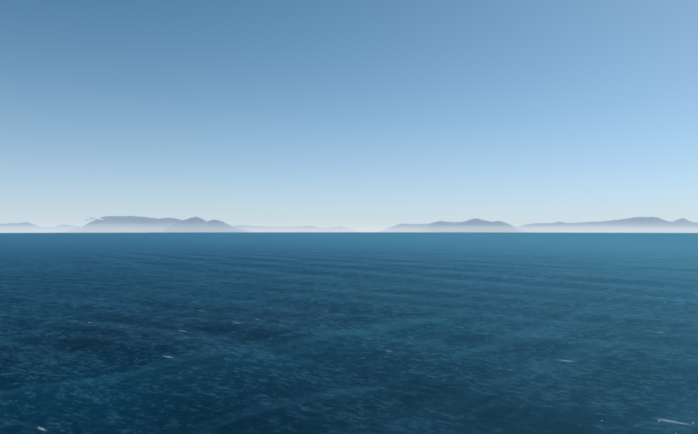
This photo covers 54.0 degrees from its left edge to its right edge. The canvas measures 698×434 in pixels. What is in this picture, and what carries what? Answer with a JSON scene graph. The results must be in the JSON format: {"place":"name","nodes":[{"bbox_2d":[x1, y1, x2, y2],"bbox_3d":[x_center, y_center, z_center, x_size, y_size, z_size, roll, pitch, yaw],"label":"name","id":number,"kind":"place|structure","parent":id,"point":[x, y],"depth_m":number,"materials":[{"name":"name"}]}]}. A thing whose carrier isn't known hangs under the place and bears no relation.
{"place":"outdoors","nodes":[
{"label":"outdoors","id":0,"kind":"place"},
{"bbox_2d":[0,222,79,232],"bbox_3d":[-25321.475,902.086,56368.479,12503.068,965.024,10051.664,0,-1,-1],"label":"mountain","id":1,"kind":"structure","parent":0,"point":[25,227],"depth_m":55255.64,"materials":[{"name":"stone"}]},
{"bbox_2d":[85,217,103,220],"bbox_3d":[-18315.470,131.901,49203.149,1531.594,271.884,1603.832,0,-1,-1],"label":"cloud","id":2,"kind":"structure","parent":0,"point":[94,218],"depth_m":48760.75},
{"bbox_2d":[65,216,252,232],"bbox_3d":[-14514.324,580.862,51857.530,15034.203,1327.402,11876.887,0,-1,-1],"label":"mountain massif","id":3,"kind":"structure","parent":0,"point":[122,224],"depth_m":49851.64,"materials":[{"name":"stone"}]},
{"bbox_2d":[164,218,246,231],"bbox_3d":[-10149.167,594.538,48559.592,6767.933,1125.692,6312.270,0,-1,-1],"label":"mountain ridge","id":4,"kind":"structure","parent":0,"point":[195,225],"depth_m":47767.48,"materials":[{"name":"stone"}]},
{"bbox_2d":[234,225,357,231],"bbox_3d":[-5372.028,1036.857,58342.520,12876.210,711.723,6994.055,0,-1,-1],"label":"mountain ridge","id":5,"kind":"structure","parent":0,"point":[292,229],"depth_m":58138.99,"materials":[{"name":"stone"}]},
{"bbox_2d":[0,232,697,433],"bbox_3d":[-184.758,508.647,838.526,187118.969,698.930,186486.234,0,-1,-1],"label":"sea","id":6,"kind":"structure","parent":0,"point":[345,333],"depth_m":975.65,"materials":[{"name":"liquid"}]},
{"bbox_2d":[0,0,697,231],"label":"sky","id":7,"kind":"structure","parent":0,"point":[358,115],"materials":[{"name":"blue"}]},
{"bbox_2d":[379,218,528,231],"bbox_3d":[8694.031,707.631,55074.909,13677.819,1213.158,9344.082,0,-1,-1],"label":"mountain massif","id":8,"kind":"structure","parent":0,"point":[408,228],"depth_m":54509.22,"materials":[{"name":"stone"}]},
{"bbox_2d":[421,219,522,231],"bbox_3d":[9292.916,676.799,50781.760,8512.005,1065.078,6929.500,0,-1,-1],"label":"mountain ridge","id":9,"kind":"structure","parent":0,"point":[475,225],"depth_m":49837.72,"materials":[{"name":"stone"}]},
{"bbox_2d":[517,217,697,232],"bbox_3d":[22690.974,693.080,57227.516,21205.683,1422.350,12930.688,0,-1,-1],"label":"mountain","id":10,"kind":"structure","parent":0,"point":[645,225],"depth_m":56141.00,"materials":[{"name":"stone"}]}
]}

